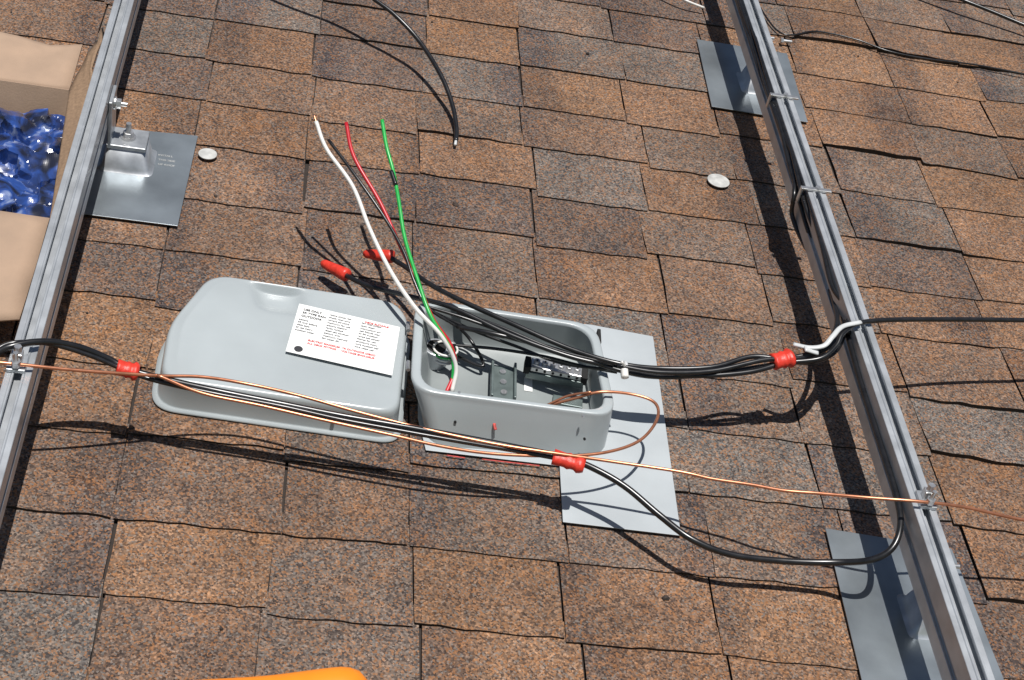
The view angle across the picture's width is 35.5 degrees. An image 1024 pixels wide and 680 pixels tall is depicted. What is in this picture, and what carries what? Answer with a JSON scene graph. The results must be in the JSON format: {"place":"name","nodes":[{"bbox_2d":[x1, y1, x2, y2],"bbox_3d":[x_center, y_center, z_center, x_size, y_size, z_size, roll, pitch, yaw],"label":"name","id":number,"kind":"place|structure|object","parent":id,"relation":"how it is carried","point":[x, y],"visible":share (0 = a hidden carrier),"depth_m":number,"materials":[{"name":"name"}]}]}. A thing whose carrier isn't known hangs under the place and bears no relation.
{"place":"outdoors","nodes":[
{"label":"outdoors","id":0,"kind":"place"},
{"bbox_2d":[13,0,961,679],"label":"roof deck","id":1,"kind":"structure","parent":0,"point":[285,434],"depth_m":2.49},
{"bbox_2d":[0,0,140,526],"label":"mounting rail","id":2,"kind":"object","parent":1,"relation":"attached to","point":[18,391],"visible":1,"depth_m":2.50,"materials":[{"name":"metal"}]},
{"bbox_2d":[6,344,28,373],"bbox_3d":[-0.695,0.023,2.247,0.026,0.034,0.035,7,40,-9],"label":"grounding lug","id":3,"kind":"object","parent":2,"relation":"attached to","point":[17,357],"visible":1,"depth_m":2.24,"materials":[{"name":"metal"}]},
{"bbox_2d":[0,339,552,459],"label":"black cable","id":4,"kind":"object","parent":2,"relation":"attached to","point":[314,413],"visible":0.97,"depth_m":2.38,"materials":[{"name":"black rubber"}]},
{"bbox_2d":[0,0,1023,679],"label":"shingles","id":5,"kind":"object","parent":1,"relation":"on","point":[626,194],"visible":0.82,"depth_m":2.85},
{"bbox_2d":[0,28,103,321],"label":"cardboard box","id":6,"kind":"object","parent":5,"relation":"on","point":[42,99],"visible":0.98,"depth_m":2.77,"materials":[{"name":"brown cardboard"}]},
{"bbox_2d":[84,85,197,226],"bbox_3d":[-0.685,-0.358,2.866,0.222,0.141,0.286,7,40,-9],"label":"roof mount bracket","id":7,"kind":"object","parent":5,"relation":"on","point":[141,175],"visible":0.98,"depth_m":2.89,"materials":[{"name":"grey metal"}]},
{"bbox_2d":[198,148,216,159],"bbox_3d":[-0.570,-0.349,2.998,0.035,0.003,0.035,7,41,-9],"label":"metal disc","id":8,"kind":"object","parent":5,"relation":"on","point":[207,154],"visible":1,"depth_m":3.00,"materials":[{"name":"silver metal"}]},
{"bbox_2d":[152,277,409,442],"bbox_3d":[-0.362,0.019,2.582,0.406,0.066,0.302,7,40,-9],"label":"junction box cover","id":9,"kind":"object","parent":5,"relation":"on","point":[350,351],"visible":1,"depth_m":2.54,"materials":[{"name":"grey plastic"}]},
{"bbox_2d":[202,667,366,679],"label":"orange tool handle","id":10,"kind":"object","parent":5,"relation":"on","point":[340,673],"visible":1,"depth_m":2.10,"materials":[{"name":"plastic"}]},
{"bbox_2d":[372,0,458,145],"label":"black cable","id":11,"kind":"object","parent":5,"relation":"on","point":[407,27],"visible":1,"depth_m":3.29,"materials":[{"name":"plastic"}]},
{"bbox_2d":[406,302,679,535],"bbox_3d":[0.047,0.089,2.606,0.451,0.083,0.487,7,40,-9],"label":"junction box","id":12,"kind":"object","parent":5,"relation":"on","point":[503,396],"visible":0.93,"depth_m":2.60,"materials":[{"name":"grey plastic"}]},
{"bbox_2d":[313,115,457,391],"bbox_3d":[-0.223,-0.147,2.664,0.401,0.367,0.041,22,22,33],"label":"white electrical wire","id":13,"kind":"object","parent":12,"relation":"attached to","point":[386,263],"visible":1,"depth_m":2.65,"materials":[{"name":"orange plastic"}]},
{"bbox_2d":[327,139,456,327],"bbox_3d":[-0.211,-0.180,2.672,0.334,0.237,0.037,21,21,32],"label":"black electrical wire","id":14,"kind":"object","parent":12,"relation":"attached to","point":[336,150],"visible":1,"depth_m":2.67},
{"bbox_2d":[344,122,456,390],"bbox_3d":[-0.191,-0.144,2.684,0.034,0.364,0.371,-8,25,-43],"label":"red electrical wire","id":15,"kind":"object","parent":12,"relation":"attached to","point":[372,189],"visible":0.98,"depth_m":2.70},
{"bbox_2d":[156,373,659,457],"bbox_3d":[-0.132,0.115,2.419,0.787,0.070,0.165,2,19,-22],"label":"bare copper ground wire","id":16,"kind":"object","parent":12,"relation":"in","point":[643,437],"visible":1,"depth_m":2.39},
{"bbox_2d":[548,391,590,404],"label":"bare copper ground wire","id":17,"kind":"object","parent":16,"relation":"on","point":[566,396],"visible":0.94,"depth_m":2.57,"materials":[{"name":"orange metal"}]},
{"bbox_2d":[380,119,453,378],"bbox_3d":[-0.174,-0.149,2.691,0.040,0.370,0.355,-3,22,-34],"label":"green electrical wire","id":18,"kind":"object","parent":12,"relation":"attached to","point":[406,244],"visible":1,"depth_m":2.68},
{"bbox_2d":[457,329,484,367],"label":"black electrical wire","id":19,"kind":"object","parent":12,"relation":"attached to","point":[468,337],"visible":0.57,"depth_m":2.66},
{"bbox_2d":[429,306,613,366],"bbox_3d":[0.012,-0.007,2.617,0.325,0.043,0.017,12,18,7],"label":"black electrical wire","id":20,"kind":"object","parent":12,"relation":"attached to","point":[456,315],"visible":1,"depth_m":2.62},
{"bbox_2d":[437,312,610,370],"bbox_3d":[0.020,0.004,2.633,0.301,0.048,0.037,12,18,8],"label":"black electrical wire","id":21,"kind":"object","parent":12,"relation":"attached to","point":[525,349],"visible":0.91,"depth_m":2.64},
{"bbox_2d":[452,343,616,373],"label":"black electrical wire","id":22,"kind":"object","parent":12,"relation":"attached to","point":[518,352],"visible":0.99,"depth_m":2.63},
{"bbox_2d":[683,0,703,8],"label":"white electrical wire","id":23,"kind":"object","parent":5,"relation":"on","point":[694,4],"visible":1,"depth_m":3.80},
{"bbox_2d":[707,174,729,187],"bbox_3d":[0.422,-0.325,3.269,0.047,0.003,0.047,7,39,-9],"label":"metal disc","id":24,"kind":"object","parent":5,"relation":"on","point":[718,180],"visible":1,"depth_m":3.27,"materials":[{"name":"silver metal"}]},
{"bbox_2d":[697,36,807,122],"bbox_3d":[0.552,-0.639,3.568,0.223,0.140,0.295,7,40,-9],"label":"roof mount bracket","id":25,"kind":"object","parent":5,"relation":"on","point":[728,80],"visible":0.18,"depth_m":3.60,"materials":[{"name":"grey metal"}]},
{"bbox_2d":[779,37,791,43],"bbox_3d":[0.647,-0.705,3.775,0.028,0.012,0.014,7,40,-9],"label":"loose bolt","id":26,"kind":"object","parent":5,"relation":"on","point":[782,40],"visible":1,"depth_m":3.77,"materials":[{"name":"metal"}]},
{"bbox_2d":[760,6,1023,74],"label":"black cable","id":27,"kind":"object","parent":5,"relation":"on","point":[771,24],"visible":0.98,"depth_m":3.85,"materials":[{"name":"black rubber"}]},
{"bbox_2d":[825,528,1003,679],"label":"roof mount bracket","id":28,"kind":"object","parent":5,"relation":"on","point":[889,635],"visible":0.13,"depth_m":2.44,"materials":[{"name":"grey metal"}]},
{"bbox_2d":[959,0,1023,26],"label":"black cable","id":29,"kind":"object","parent":5,"relation":"on","point":[996,13],"visible":1,"depth_m":4.05,"materials":[{"name":"black rubber"}]},
{"bbox_2d":[726,0,994,679],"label":"mounting rail","id":30,"kind":"object","parent":1,"relation":"attached to","point":[957,646],"visible":0.96,"depth_m":2.59,"materials":[{"name":"metal"}]},
{"bbox_2d":[0,316,903,565],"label":"black cable","id":31,"kind":"object","parent":30,"relation":"attached to","point":[578,465],"visible":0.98,"depth_m":2.40,"materials":[{"name":"black rubber"}]},
{"bbox_2d":[0,361,1023,521],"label":"bare copper ground wire","id":32,"kind":"object","parent":30,"relation":"attached to","point":[507,445],"visible":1,"depth_m":2.40,"materials":[{"name":"orange metal"}]},
{"bbox_2d":[363,0,839,369],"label":"black cable","id":33,"kind":"object","parent":30,"relation":"attached to","point":[372,254],"visible":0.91,"depth_m":2.65,"materials":[{"name":"black rubber"}]},
{"bbox_2d":[456,312,613,365],"bbox_3d":[0.036,-0.002,2.614,0.274,0.029,0.014,14,18,12],"label":"black electrical wire","id":34,"kind":"object","parent":33,"relation":"on","point":[526,337],"visible":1,"depth_m":2.61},
{"bbox_2d":[456,0,845,379],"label":"black cable","id":35,"kind":"object","parent":30,"relation":"attached to","point":[607,367],"visible":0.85,"depth_m":2.64,"materials":[{"name":"black rubber"}]},
{"bbox_2d":[320,260,1023,377],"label":"black cable","id":36,"kind":"object","parent":30,"relation":"attached to","point":[785,358],"visible":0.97,"depth_m":2.64,"materials":[{"name":"black rubber"}]},
{"bbox_2d":[793,320,861,354],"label":"wire","id":37,"kind":"object","parent":36,"relation":"attached to","point":[812,349],"visible":1,"depth_m":2.65,"materials":[{"name":"plastic"}]},
{"bbox_2d":[617,0,847,374],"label":"black cable","id":38,"kind":"object","parent":30,"relation":"attached to","point":[732,366],"visible":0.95,"depth_m":2.67,"materials":[{"name":"black rubber"}]},
{"bbox_2d":[620,361,628,378],"bbox_3d":[0.178,0.049,2.581,0.016,0.041,0.048,7,40,-9],"label":"cable tie","id":39,"kind":"object","parent":38,"relation":"attached to","point":[624,373],"visible":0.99,"depth_m":2.56,"materials":[{"name":"plastic"}]},
{"bbox_2d":[766,92,798,107],"bbox_3d":[0.551,-0.487,3.260,0.060,0.037,0.011,7,40,-9],"label":"rail cable clip","id":40,"kind":"object","parent":30,"relation":"attached to","point":[784,95],"visible":1,"depth_m":3.25,"materials":[{"name":"metal"}]},
{"bbox_2d":[735,0,850,334],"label":"black cable","id":41,"kind":"object","parent":30,"relation":"attached to","point":[803,216],"visible":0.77,"depth_m":3.14,"materials":[{"name":"black rubber"}]},
{"bbox_2d":[796,185,831,201],"bbox_3d":[0.570,-0.274,3.016,0.060,0.037,0.011,7,40,-9],"label":"rail cable clip","id":42,"kind":"object","parent":30,"relation":"attached to","point":[817,188],"visible":1,"depth_m":3.01,"materials":[{"name":"metal"}]},
{"bbox_2d":[915,482,937,509],"bbox_3d":[0.626,0.231,2.400,0.026,0.034,0.035,7,40,-9],"label":"grounding lug","id":43,"kind":"object","parent":30,"relation":"attached to","point":[929,493],"visible":1,"depth_m":2.40,"materials":[{"name":"metal"}]},
{"bbox_2d":[11,8,1014,635],"bbox_3d":[0.133,-0.188,3.026,2.474,0.010,1.990,7,40,-9],"label":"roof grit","id":44,"kind":"object","parent":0,"point":[537,240],"visible":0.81,"depth_m":2.76,"materials":[{"name":"brown stone"}]}
]}

